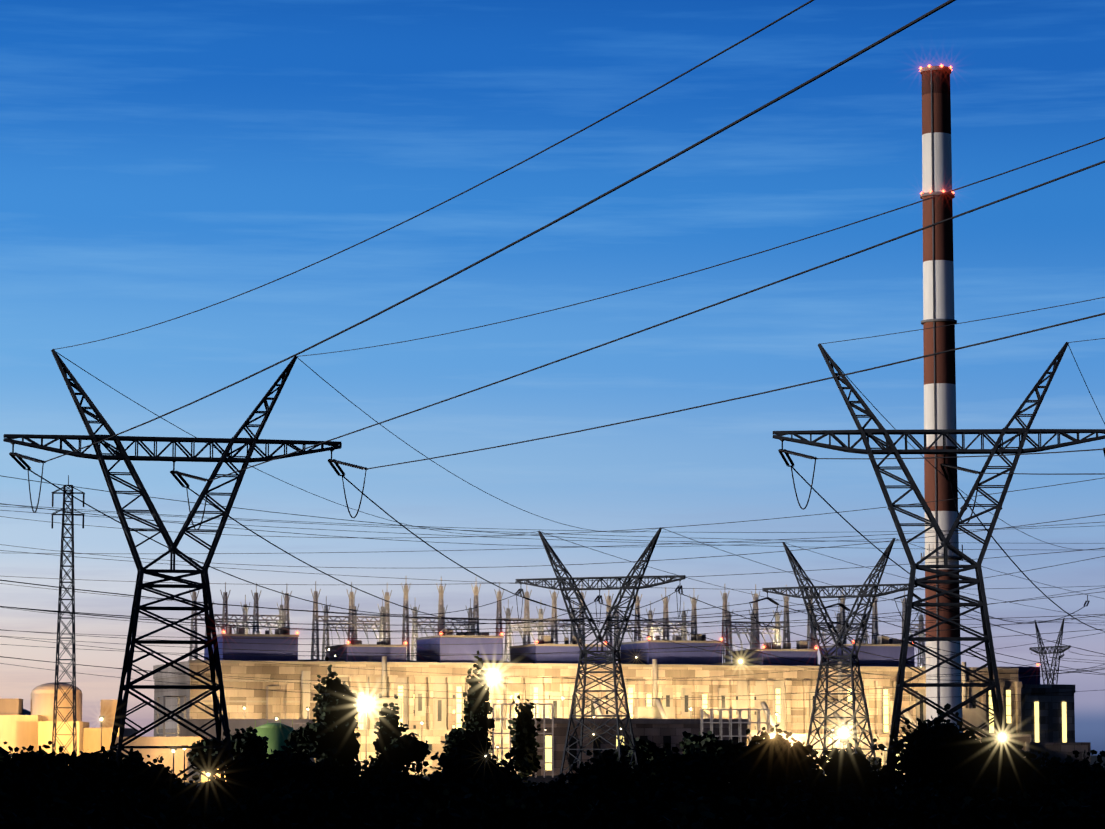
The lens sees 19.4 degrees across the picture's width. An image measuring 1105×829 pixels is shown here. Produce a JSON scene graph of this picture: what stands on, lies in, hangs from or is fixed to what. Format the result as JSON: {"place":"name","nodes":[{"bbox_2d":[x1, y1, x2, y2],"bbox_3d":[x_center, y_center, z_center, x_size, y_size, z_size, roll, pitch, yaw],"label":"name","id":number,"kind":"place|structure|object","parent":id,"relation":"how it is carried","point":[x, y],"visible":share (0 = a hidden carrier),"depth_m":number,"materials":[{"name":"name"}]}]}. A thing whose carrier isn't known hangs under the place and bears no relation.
{"place":"outdoors","nodes":[
{"label":"outdoors","id":0,"kind":"place"},
{"bbox_2d":[10,673,1030,783],"bbox_3d":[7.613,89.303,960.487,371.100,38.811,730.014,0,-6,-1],"label":"lamp poles","id":1,"kind":"object","parent":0,"point":[484,753],"visible":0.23,"depth_m":1215.43,"materials":[{"name":"grey metal"}]},
{"bbox_2d":[100,649,1003,775],"bbox_3d":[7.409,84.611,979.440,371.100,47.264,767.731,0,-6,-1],"label":"lights","id":2,"kind":"object","parent":1,"relation":"attached to","point":[366,703],"visible":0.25,"depth_m":1219.42},
{"bbox_2d":[0,0,1104,754],"label":"sky","id":3,"kind":"structure","parent":0,"point":[161,160],"materials":[{"name":"blue"}]},
{"bbox_2d":[185,755,1104,791],"bbox_3d":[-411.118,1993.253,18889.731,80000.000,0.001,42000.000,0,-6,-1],"label":"ground","id":4,"kind":"structure","parent":0,"point":[539,779],"depth_m":1072.25,"materials":[{"name":"black"}]},
{"bbox_2d":[51,475,84,757],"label":"slim mast","id":5,"kind":"object","parent":4,"relation":"on","point":[62,565],"visible":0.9,"depth_m":636.50,"materials":[{"name":"metal"}]},
{"bbox_2d":[3,349,341,783],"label":"pylon","id":6,"kind":"object","parent":4,"relation":"on","point":[129,661],"visible":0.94,"depth_m":348.23,"materials":[{"name":"metal"}]},
{"bbox_2d":[246,720,293,758],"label":"green tanks","id":7,"kind":"object","parent":4,"relation":"on","point":[276,734],"visible":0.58,"depth_m":918.07,"materials":[{"name":"green metal"}]},
{"bbox_2d":[0,682,769,781],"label":"buildings","id":8,"kind":"structure","parent":4,"relation":"on","point":[20,727],"depth_m":998.98,"materials":[{"name":"concrete"}]},
{"bbox_2d":[0,651,1104,828],"bbox_3d":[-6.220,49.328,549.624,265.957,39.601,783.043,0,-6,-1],"label":"trees","id":9,"kind":"object","parent":4,"relation":"on","point":[940,765],"depth_m":295.11,"materials":[{"name":"plant"}]},
{"bbox_2d":[515,527,685,777],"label":"pylon","id":10,"kind":"object","parent":4,"relation":"on","point":[559,578],"visible":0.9,"depth_m":647.46,"materials":[{"name":"metal"}]},
{"bbox_2d":[0,0,1104,699],"bbox_3d":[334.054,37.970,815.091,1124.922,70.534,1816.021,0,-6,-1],"label":"wires","id":11,"kind":"object","parent":10,"relation":"attached to","point":[342,474],"visible":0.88,"depth_m":488.42,"materials":[{"name":"grey metal"}]},
{"bbox_2d":[153,625,1090,775],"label":"power station","id":12,"kind":"object","parent":4,"relation":"on","point":[1044,721],"visible":0.6,"depth_m":1296.84,"materials":[{"name":"grey concrete"}]},
{"bbox_2d":[189,576,925,666],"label":"roof gantries","id":13,"kind":"object","parent":12,"relation":"on","point":[754,636],"visible":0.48,"depth_m":1344.89,"materials":[{"name":"grey metal"}]},
{"bbox_2d":[762,538,916,778],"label":"pylon","id":14,"kind":"object","parent":4,"relation":"on","point":[839,643],"visible":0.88,"depth_m":687.99,"materials":[{"name":"metal"}]},
{"bbox_2d":[773,342,1104,790],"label":"pylon","id":15,"kind":"object","parent":4,"relation":"on","point":[981,604],"visible":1,"depth_m":343.50,"materials":[{"name":"metal"}]},
{"bbox_2d":[919,64,962,732],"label":"chimney","id":16,"kind":"object","parent":4,"relation":"on","point":[939,369],"visible":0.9,"depth_m":1247.04,"materials":[{"name":"concrete"}]},
{"bbox_2d":[1029,618,1070,683],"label":"pylon","id":17,"kind":"object","parent":4,"relation":"on","point":[1059,650],"visible":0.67,"depth_m":1699.63,"materials":[{"name":"metal"}]}
]}

